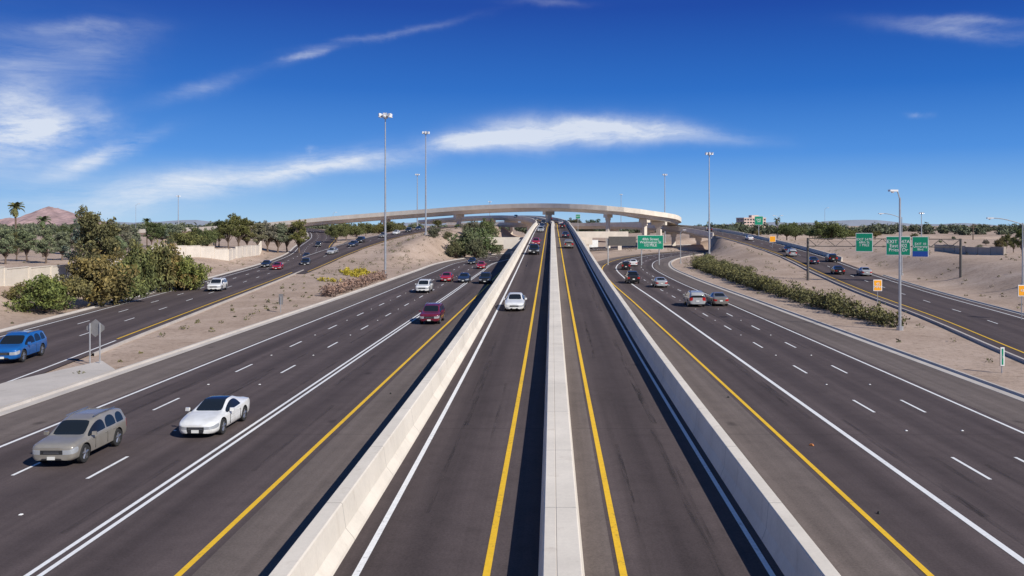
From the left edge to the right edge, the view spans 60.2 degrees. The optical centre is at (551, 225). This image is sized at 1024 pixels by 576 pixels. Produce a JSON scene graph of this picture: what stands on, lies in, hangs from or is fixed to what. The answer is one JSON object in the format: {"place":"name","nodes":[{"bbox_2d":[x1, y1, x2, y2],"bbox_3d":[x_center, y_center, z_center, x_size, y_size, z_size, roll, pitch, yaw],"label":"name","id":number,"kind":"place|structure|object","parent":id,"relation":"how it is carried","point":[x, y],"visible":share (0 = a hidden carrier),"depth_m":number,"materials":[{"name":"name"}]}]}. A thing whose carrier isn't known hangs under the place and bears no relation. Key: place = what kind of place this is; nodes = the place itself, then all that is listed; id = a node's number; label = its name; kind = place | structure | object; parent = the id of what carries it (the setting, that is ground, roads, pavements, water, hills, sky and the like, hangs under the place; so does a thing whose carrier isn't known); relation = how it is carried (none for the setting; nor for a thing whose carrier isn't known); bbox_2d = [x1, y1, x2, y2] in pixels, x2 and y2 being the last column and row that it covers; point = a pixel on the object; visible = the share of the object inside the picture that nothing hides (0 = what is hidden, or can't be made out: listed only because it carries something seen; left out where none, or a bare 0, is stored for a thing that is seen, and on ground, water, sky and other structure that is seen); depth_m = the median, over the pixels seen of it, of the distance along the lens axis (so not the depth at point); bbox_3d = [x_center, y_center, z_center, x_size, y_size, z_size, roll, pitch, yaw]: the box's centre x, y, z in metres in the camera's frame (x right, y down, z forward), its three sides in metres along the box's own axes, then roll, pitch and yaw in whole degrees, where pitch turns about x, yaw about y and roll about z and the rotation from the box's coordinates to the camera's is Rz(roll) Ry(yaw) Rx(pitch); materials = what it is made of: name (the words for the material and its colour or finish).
{"place":"outdoors","nodes":[
{"label":"outdoors","id":0,"kind":"place"},
{"bbox_2d":[0,206,111,226],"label":"mountain","id":1,"kind":"structure","parent":0,"point":[58,216],"depth_m":2916.79,"materials":[{"name":"stone"}]},
{"bbox_2d":[0,228,337,383],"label":"ramp road","id":2,"kind":"structure","parent":0,"point":[65,340],"depth_m":86.09,"materials":[{"name":"asphalt"}]},
{"bbox_2d":[0,329,46,361],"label":"blue suv","id":3,"kind":"object","parent":2,"relation":"on","point":[21,345],"visible":1,"depth_m":58.64,"materials":[{"name":"paint"}]},
{"bbox_2d":[0,226,308,331],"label":"kerb","id":4,"kind":"structure","parent":2,"relation":"on","point":[42,320],"depth_m":91.62,"materials":[{"name":"concrete"}]},
{"bbox_2d":[88,270,302,355],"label":"kerb","id":5,"kind":"structure","parent":2,"relation":"on","point":[152,330],"depth_m":81.94,"materials":[{"name":"concrete"}]},
{"bbox_2d":[207,277,227,290],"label":"white suv","id":6,"kind":"object","parent":2,"relation":"on","point":[215,283],"visible":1,"depth_m":120.16,"materials":[{"name":"paint"}]},
{"bbox_2d":[0,245,686,575],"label":"freeway road","id":7,"kind":"structure","parent":0,"point":[171,531],"depth_m":35.23,"materials":[{"name":"asphalt"}]},
{"bbox_2d":[32,406,126,462],"bbox_3d":[-18.500,8.212,34.687,2.041,1.552,4.284,0,0,0],"label":"champagne suv","id":8,"kind":"object","parent":7,"relation":"on","point":[80,435],"visible":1,"depth_m":33.95,"materials":[{"name":"paint"}]},
{"bbox_2d":[179,395,249,433],"bbox_3d":[-15.000,8.353,39.295,2.148,1.269,4.512,0,0,0],"label":"white coupe","id":9,"kind":"object","parent":7,"relation":"on","point":[218,414],"visible":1,"depth_m":38.37,"materials":[{"name":"paint"}]},
{"bbox_2d":[0,244,690,415],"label":"kerb","id":10,"kind":"structure","parent":7,"relation":"on","point":[10,408],"depth_m":59.29,"materials":[{"name":"concrete"}]},
{"bbox_2d":[415,278,432,292],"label":"white suv","id":11,"kind":"object","parent":7,"relation":"on","point":[424,285],"visible":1,"depth_m":117.75,"materials":[{"name":"paint"}]},
{"bbox_2d":[419,302,444,323],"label":"maroon suv","id":12,"kind":"object","parent":7,"relation":"on","point":[432,312],"visible":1,"depth_m":80.80,"materials":[{"name":"paint"}]},
{"bbox_2d":[439,272,453,281],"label":"red sedan","id":13,"kind":"object","parent":7,"relation":"on","point":[446,276],"visible":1,"depth_m":140.46,"materials":[{"name":"paint"}]},
{"bbox_2d":[478,271,491,283],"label":"black suv","id":14,"kind":"object","parent":7,"relation":"on","point":[485,276],"visible":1,"depth_m":135.67,"materials":[{"name":"paint"}]},
{"bbox_2d":[255,226,463,273],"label":"ramp road","id":15,"kind":"structure","parent":0,"point":[318,259],"depth_m":211.18,"materials":[{"name":"asphalt"}]},
{"bbox_2d":[0,223,1023,575],"bbox_3d":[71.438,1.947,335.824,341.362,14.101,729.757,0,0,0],"label":"road shoulder","id":16,"kind":"object","parent":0,"point":[832,525],"visible":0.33,"depth_m":39.42},
{"bbox_2d":[0,226,1023,393],"bbox_3d":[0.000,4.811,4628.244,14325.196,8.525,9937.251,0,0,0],"label":"ground","id":17,"kind":"structure","parent":0,"point":[931,341],"depth_m":128.26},
{"bbox_2d":[0,227,16,263],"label":"eucalyptus tree","id":18,"kind":"object","parent":17,"relation":"on","point":[6,249],"visible":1,"depth_m":127.76,"materials":[{"name":"green plant"}]},
{"bbox_2d":[1,280,29,299],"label":"desert shrub","id":19,"kind":"object","parent":17,"relation":"on","point":[13,292],"visible":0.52,"depth_m":92.35,"materials":[{"name":"green plant"}]},
{"bbox_2d":[7,202,24,252],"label":"palm tree","id":20,"kind":"object","parent":17,"relation":"on","point":[16,207],"visible":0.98,"depth_m":169.85,"materials":[{"name":"green plant"}]},
{"bbox_2d":[14,228,38,260],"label":"eucalyptus tree","id":21,"kind":"object","parent":17,"relation":"on","point":[28,245],"visible":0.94,"depth_m":134.57,"materials":[{"name":"green plant"}]},
{"bbox_2d":[2,273,76,312],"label":"desert shrub","id":22,"kind":"object","parent":17,"relation":"on","point":[46,287],"visible":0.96,"depth_m":89.69,"materials":[{"name":"green plant"}]},
{"bbox_2d":[31,228,55,262],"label":"eucalyptus tree","id":23,"kind":"object","parent":17,"relation":"on","point":[45,244],"visible":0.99,"depth_m":129.61,"materials":[{"name":"green plant"}]},
{"bbox_2d":[36,216,51,256],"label":"palm tree","id":24,"kind":"object","parent":17,"relation":"on","point":[43,219],"visible":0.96,"depth_m":149.83,"materials":[{"name":"green plant"}]},
{"bbox_2d":[0,361,114,407],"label":"concrete apron","id":25,"kind":"object","parent":17,"relation":"on","point":[14,391],"visible":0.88,"depth_m":50.08,"materials":[{"name":"concrete"}]},
{"bbox_2d":[0,258,120,285],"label":"boundary wall","id":26,"kind":"structure","parent":17,"relation":"on","point":[11,276],"depth_m":101.74,"materials":[{"name":"paint"}]},
{"bbox_2d":[51,231,71,259],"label":"eucalyptus tree","id":27,"kind":"object","parent":17,"relation":"on","point":[61,239],"visible":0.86,"depth_m":137.65,"materials":[{"name":"green plant"}]},
{"bbox_2d":[38,274,93,310],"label":"desert shrub","id":28,"kind":"object","parent":17,"relation":"on","point":[76,285],"visible":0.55,"depth_m":93.86,"materials":[{"name":"green plant"}]},
{"bbox_2d":[54,224,77,253],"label":"mesquite tree","id":29,"kind":"object","parent":17,"relation":"on","point":[70,230],"visible":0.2,"depth_m":174.38,"materials":[{"name":"green plant"}]},
{"bbox_2d":[61,218,99,265],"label":"eucalyptus tree","id":30,"kind":"object","parent":17,"relation":"on","point":[67,254],"visible":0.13,"depth_m":111.22,"materials":[{"name":"green plant"}]},
{"bbox_2d":[86,319,104,362],"bbox_3d":[-29.513,7.720,56.973,1.150,3.300,0.154,0,0,0],"label":"road sign","id":31,"kind":"object","parent":17,"relation":"on","point":[95,327],"visible":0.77,"depth_m":56.95,"materials":[{"name":"metal"}]},
{"bbox_2d":[72,205,125,265],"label":"eucalyptus tree","id":32,"kind":"object","parent":17,"relation":"on","point":[107,242],"visible":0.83,"depth_m":105.09,"materials":[{"name":"green plant"}]},
{"bbox_2d":[66,247,139,305],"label":"desert shrub","id":33,"kind":"object","parent":17,"relation":"on","point":[109,283],"visible":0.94,"depth_m":97.37,"materials":[{"name":"green plant"}]},
{"bbox_2d":[78,259,154,301],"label":"desert shrub","id":34,"kind":"object","parent":17,"relation":"on","point":[141,290],"visible":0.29,"depth_m":102.60,"materials":[{"name":"green plant"}]},
{"bbox_2d":[117,223,134,257],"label":"eucalyptus tree","id":35,"kind":"object","parent":17,"relation":"on","point":[126,234],"visible":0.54,"depth_m":149.69,"materials":[{"name":"green plant"}]},
{"bbox_2d":[127,227,141,246],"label":"eucalyptus tree","id":36,"kind":"object","parent":17,"relation":"on","point":[136,236],"visible":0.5,"depth_m":169.70,"materials":[{"name":"green plant"}]},
{"bbox_2d":[121,241,164,292],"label":"desert shrub","id":37,"kind":"object","parent":17,"relation":"on","point":[130,260],"visible":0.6,"depth_m":115.20,"materials":[{"name":"green plant"}]},
{"bbox_2d":[143,222,160,244],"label":"eucalyptus tree","id":38,"kind":"object","parent":17,"relation":"on","point":[151,233],"visible":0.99,"depth_m":229.67,"materials":[{"name":"green plant"}]},
{"bbox_2d":[127,230,177,292],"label":"desert shrub","id":39,"kind":"object","parent":17,"relation":"on","point":[162,254],"visible":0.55,"depth_m":117.62,"materials":[{"name":"green plant"}]},
{"bbox_2d":[152,223,181,240],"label":"mesquite tree","id":40,"kind":"object","parent":17,"relation":"on","point":[162,229],"visible":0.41,"depth_m":238.40,"materials":[{"name":"green plant"}]},
{"bbox_2d":[155,243,197,289],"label":"desert shrub","id":41,"kind":"object","parent":17,"relation":"on","point":[176,259],"visible":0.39,"depth_m":120.63,"materials":[{"name":"green plant"}]},
{"bbox_2d":[170,228,207,245],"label":"desert shrub","id":42,"kind":"object","parent":17,"relation":"on","point":[189,239],"visible":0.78,"depth_m":189.41,"materials":[{"name":"green plant"}]},
{"bbox_2d":[172,255,212,289],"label":"desert shrub","id":43,"kind":"object","parent":17,"relation":"on","point":[194,270],"visible":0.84,"depth_m":121.59,"materials":[{"name":"green plant"}]},
{"bbox_2d":[151,245,235,260],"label":"boundary wall","id":44,"kind":"structure","parent":17,"relation":"on","point":[226,254],"depth_m":187.97,"materials":[{"name":"paint"}]},
{"bbox_2d":[195,227,218,245],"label":"mesquite tree","id":45,"kind":"object","parent":17,"relation":"on","point":[211,236],"visible":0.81,"depth_m":204.07,"materials":[{"name":"green plant"}]},
{"bbox_2d":[215,217,239,248],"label":"eucalyptus tree","id":46,"kind":"object","parent":17,"relation":"on","point":[227,227],"visible":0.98,"depth_m":224.13,"materials":[{"name":"green plant"}]},
{"bbox_2d":[227,212,250,245],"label":"eucalyptus tree","id":47,"kind":"object","parent":17,"relation":"on","point":[243,223],"visible":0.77,"depth_m":229.69,"materials":[{"name":"green plant"}]},
{"bbox_2d":[236,241,261,258],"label":"boundary wall","id":48,"kind":"structure","parent":17,"relation":"on","point":[247,251],"depth_m":220.19,"materials":[{"name":"paint"}]},
{"bbox_2d":[241,220,256,244],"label":"eucalyptus tree","id":49,"kind":"object","parent":17,"relation":"on","point":[246,237],"visible":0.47,"depth_m":239.82,"materials":[{"name":"green plant"}]},
{"bbox_2d":[249,223,268,244],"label":"eucalyptus tree","id":50,"kind":"object","parent":17,"relation":"on","point":[258,238],"visible":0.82,"depth_m":249.53,"materials":[{"name":"green plant"}]},
{"bbox_2d":[258,220,278,251],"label":"eucalyptus tree","id":51,"kind":"object","parent":17,"relation":"on","point":[269,234],"visible":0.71,"depth_m":254.77,"materials":[{"name":"green plant"}]},
{"bbox_2d":[270,222,292,252],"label":"eucalyptus tree","id":52,"kind":"object","parent":17,"relation":"on","point":[279,239],"visible":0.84,"depth_m":257.78,"materials":[{"name":"green plant"}]},
{"bbox_2d":[279,222,295,251],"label":"eucalyptus tree","id":53,"kind":"object","parent":17,"relation":"on","point":[288,233],"visible":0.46,"depth_m":261.39,"materials":[{"name":"green plant"}]},
{"bbox_2d":[288,219,309,252],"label":"eucalyptus tree","id":54,"kind":"object","parent":17,"relation":"on","point":[299,234],"visible":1,"depth_m":259.39,"materials":[{"name":"green plant"}]},
{"bbox_2d":[324,224,347,242],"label":"mesquite tree","id":55,"kind":"object","parent":17,"relation":"on","point":[334,231],"visible":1,"depth_m":329.03,"materials":[{"name":"green plant"}]},
{"bbox_2d":[336,222,358,240],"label":"mesquite tree","id":56,"kind":"object","parent":17,"relation":"on","point":[349,229],"visible":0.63,"depth_m":344.68,"materials":[{"name":"green plant"}]},
{"bbox_2d":[319,270,387,296],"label":"flowering shrub row","id":57,"kind":"object","parent":17,"relation":"on","point":[345,286],"visible":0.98,"depth_m":122.55,"materials":[{"name":"brown plant"}]},
{"bbox_2d":[339,267,374,277],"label":"flowering shrub row","id":58,"kind":"object","parent":17,"relation":"on","point":[355,273],"visible":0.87,"depth_m":158.30,"materials":[{"name":"yellow plant"}]},
{"bbox_2d":[357,222,372,235],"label":"mesquite tree","id":59,"kind":"object","parent":17,"relation":"on","point":[367,227],"visible":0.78,"depth_m":383.92,"materials":[{"name":"green plant"}]},
{"bbox_2d":[378,113,392,273],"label":"mast light","id":60,"kind":"object","parent":17,"relation":"on","point":[385,116],"visible":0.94,"depth_m":151.87,"materials":[{"name":"metal"}]},
{"bbox_2d":[383,221,399,231],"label":"mesquite tree","id":61,"kind":"object","parent":17,"relation":"on","point":[391,226],"visible":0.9,"depth_m":378.52,"materials":[{"name":"green plant"}]},
{"bbox_2d":[269,215,537,575],"bbox_3d":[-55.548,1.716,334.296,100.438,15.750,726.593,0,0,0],"label":"concrete barrier","id":62,"kind":"object","parent":17,"relation":"on","point":[322,544],"visible":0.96,"depth_m":29.93,"materials":[{"name":"concrete"}]},
{"bbox_2d":[137,203,680,247],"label":"flyover bridge","id":63,"kind":"structure","parent":17,"relation":"on","point":[659,220],"depth_m":375.46,"materials":[{"name":"concrete"}]},
{"bbox_2d":[422,131,429,234],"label":"mast light","id":64,"kind":"object","parent":17,"relation":"on","point":[426,133],"visible":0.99,"depth_m":261.83,"materials":[{"name":"metal"}]},
{"bbox_2d":[445,240,465,257],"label":"palo verde tree","id":65,"kind":"object","parent":17,"relation":"on","point":[454,248],"visible":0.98,"depth_m":241.28,"materials":[{"name":"green plant"}]},
{"bbox_2d":[447,227,483,257],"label":"palo verde tree","id":66,"kind":"object","parent":17,"relation":"on","point":[467,237],"visible":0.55,"depth_m":245.81,"materials":[{"name":"green plant"}]},
{"bbox_2d":[459,220,483,234],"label":"palo verde tree","id":67,"kind":"object","parent":17,"relation":"on","point":[470,224],"visible":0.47,"depth_m":284.21,"materials":[{"name":"green plant"}]},
{"bbox_2d":[465,239,488,258],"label":"palo verde tree","id":68,"kind":"object","parent":17,"relation":"on","point":[473,246],"visible":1,"depth_m":239.12,"materials":[{"name":"green plant"}]},
{"bbox_2d":[469,227,497,253],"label":"palo verde tree","id":69,"kind":"object","parent":17,"relation":"on","point":[487,246],"visible":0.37,"depth_m":260.20,"materials":[{"name":"green plant"}]},
{"bbox_2d":[478,218,500,235],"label":"palo verde tree","id":70,"kind":"object","parent":17,"relation":"on","point":[489,226],"visible":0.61,"depth_m":298.71,"materials":[{"name":"green plant"}]},
{"bbox_2d":[0,220,1023,234],"bbox_3d":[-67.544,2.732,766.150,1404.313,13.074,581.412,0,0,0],"label":"distant trees","id":71,"kind":"object","parent":17,"relation":"on","point":[33,228],"visible":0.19,"depth_m":571.14,"materials":[{"name":"green plant"}]},
{"bbox_2d":[4,227,1022,373],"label":"desert scrub","id":72,"kind":"object","parent":17,"relation":"on","point":[266,306],"visible":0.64,"depth_m":148.91,"materials":[{"name":"green plant"}]},
{"bbox_2d":[420,218,627,257],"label":"elevated road bridge","id":73,"kind":"structure","parent":17,"relation":"on","point":[514,242],"depth_m":311.00,"materials":[{"name":"concrete"}]},
{"bbox_2d":[446,222,743,247],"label":"ramp bridge","id":74,"kind":"structure","parent":17,"relation":"on","point":[696,234],"depth_m":384.07,"materials":[{"name":"concrete"}]},
{"bbox_2d":[607,235,663,264],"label":"overhead sign","id":75,"kind":"object","parent":17,"relation":"on","point":[649,241],"visible":1,"depth_m":199.99,"materials":[{"name":"metal"}]},
{"bbox_2d":[705,152,713,253],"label":"mast light","id":76,"kind":"object","parent":17,"relation":"on","point":[708,153],"visible":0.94,"depth_m":254.83,"materials":[{"name":"metal"}]},
{"bbox_2d":[689,253,757,273],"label":"hedge","id":77,"kind":"object","parent":17,"relation":"on","point":[707,258],"visible":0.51,"depth_m":173.59,"materials":[{"name":"green plant"}]},
{"bbox_2d":[736,215,765,227],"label":"office building","id":78,"kind":"structure","parent":17,"relation":"on","point":[750,221],"depth_m":891.83,"materials":[{"name":"paint"}]},
{"bbox_2d":[774,222,799,239],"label":"mesquite tree","id":79,"kind":"object","parent":17,"relation":"on","point":[785,229],"visible":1,"depth_m":298.70,"materials":[{"name":"green plant"}]},
{"bbox_2d":[744,233,842,261],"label":"concrete barrier","id":80,"kind":"object","parent":17,"relation":"on","point":[823,253],"visible":0.64,"depth_m":229.55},
{"bbox_2d":[689,257,909,327],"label":"hedge","id":81,"kind":"object","parent":17,"relation":"on","point":[832,302],"visible":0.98,"depth_m":99.76,"materials":[{"name":"green plant"}]},
{"bbox_2d":[808,220,849,239],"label":"mesquite tree","id":82,"kind":"object","parent":17,"relation":"on","point":[828,230],"visible":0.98,"depth_m":327.89,"materials":[{"name":"green plant"}]},
{"bbox_2d":[806,233,961,280],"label":"overhead sign gantry","id":83,"kind":"object","parent":17,"relation":"on","point":[919,246],"visible":0.91,"depth_m":135.15,"materials":[{"name":"metal"}]},
{"bbox_2d":[888,190,902,330],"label":"street lamp","id":84,"kind":"object","parent":17,"relation":"on","point":[899,327],"visible":0.96,"depth_m":75.91,"materials":[{"name":"metal"}]},
{"bbox_2d":[934,244,1005,254],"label":"boundary wall","id":85,"kind":"structure","parent":17,"relation":"on","point":[991,250],"depth_m":161.91,"materials":[{"name":"concrete"}]},
{"bbox_2d":[986,217,1023,284],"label":"street lamp","id":86,"kind":"object","parent":17,"relation":"on","point":[990,218],"visible":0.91,"depth_m":111.93,"materials":[{"name":"metal"}]},
{"bbox_2d":[1011,227,1023,252],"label":"eucalyptus tree","id":87,"kind":"object","parent":17,"relation":"on","point":[1018,234],"visible":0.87,"depth_m":149.97,"materials":[{"name":"green plant"}]},
{"bbox_2d":[0,0,1023,225],"label":"sky","id":88,"kind":"structure","parent":0,"point":[256,110],"materials":[{"name":"blue"}]},
{"bbox_2d":[105,220,997,225],"bbox_3d":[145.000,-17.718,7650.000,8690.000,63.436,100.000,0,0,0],"label":"distant hills","id":89,"kind":"structure","parent":0,"point":[842,222],"depth_m":7675.65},
{"bbox_2d":[333,219,783,575],"bbox_3d":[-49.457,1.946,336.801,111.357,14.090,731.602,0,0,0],"label":"elevated road","id":90,"kind":"structure","parent":0,"point":[674,516],"depth_m":31.86,"materials":[{"name":"asphalt"}]},
{"bbox_2d":[503,292,526,309],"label":"white sedan","id":91,"kind":"object","parent":90,"relation":"on","point":[515,300],"visible":1,"depth_m":80.52,"materials":[{"name":"paint"}]},
{"bbox_2d":[524,216,584,575],"bbox_3d":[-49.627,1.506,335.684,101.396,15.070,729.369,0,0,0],"label":"median barrier","id":92,"kind":"object","parent":90,"relation":"on","point":[560,548],"visible":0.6,"depth_m":29.10,"materials":[{"name":"concrete"}]},
{"bbox_2d":[117,222,1023,575],"bbox_3d":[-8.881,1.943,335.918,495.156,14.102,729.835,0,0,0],"label":"yellow road marking","id":93,"kind":"structure","parent":90,"relation":"on","point":[499,508],"depth_m":32.73,"materials":[{"name":"paint"}]},
{"bbox_2d":[511,215,840,575],"bbox_3d":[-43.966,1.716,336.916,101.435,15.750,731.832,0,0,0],"label":"concrete barrier","id":94,"kind":"object","parent":90,"relation":"on","point":[793,549],"visible":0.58,"depth_m":29.59,"materials":[{"name":"concrete"}]},
{"bbox_2d":[601,250,1023,575],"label":"freeway road","id":95,"kind":"structure","parent":0,"point":[932,536],"depth_m":38.48,"materials":[{"name":"asphalt"}]},
{"bbox_2d":[624,271,639,282],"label":"black pickup","id":96,"kind":"object","parent":95,"relation":"on","point":[632,276],"visible":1,"depth_m":135.93,"materials":[{"name":"paint"}]},
{"bbox_2d":[651,277,667,286],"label":"silver sedan","id":97,"kind":"object","parent":95,"relation":"on","point":[659,281],"visible":1,"depth_m":126.86,"materials":[{"name":"paint"}]},
{"bbox_2d":[683,290,705,305],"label":"silver suv","id":98,"kind":"object","parent":95,"relation":"on","point":[694,297],"visible":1,"depth_m":96.74,"materials":[{"name":"paint"}]},
{"bbox_2d":[706,292,728,305],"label":"grey sedan","id":99,"kind":"object","parent":95,"relation":"on","point":[712,298],"visible":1,"depth_m":98.08,"materials":[{"name":"paint"}]},
{"bbox_2d":[668,253,1023,401],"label":"kerb","id":100,"kind":"structure","parent":95,"relation":"on","point":[980,382],"depth_m":63.58,"materials":[{"name":"concrete"}]},
{"bbox_2d":[685,227,1023,357],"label":"ramp road","id":101,"kind":"structure","parent":0,"point":[1007,330],"depth_m":101.32,"materials":[{"name":"asphalt"}]},
{"bbox_2d":[0,223,1023,575],"bbox_3d":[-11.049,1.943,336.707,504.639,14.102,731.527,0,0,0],"label":"white road marking","id":102,"kind":"structure","parent":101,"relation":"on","point":[712,477],"depth_m":35.60,"materials":[{"name":"paint"}]},
{"bbox_2d":[856,267,871,275],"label":"silver sedan","id":103,"kind":"object","parent":101,"relation":"on","point":[861,271],"visible":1,"depth_m":147.98,"materials":[{"name":"paint"}]},
{"bbox_2d":[716,236,1023,362],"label":"kerb","id":104,"kind":"structure","parent":101,"relation":"on","point":[1009,354],"depth_m":85.44,"materials":[{"name":"concrete"}]},
{"bbox_2d":[881,275,1023,315],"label":"kerb","id":105,"kind":"structure","parent":101,"relation":"on","point":[982,303],"depth_m":107.81,"materials":[{"name":"concrete"}]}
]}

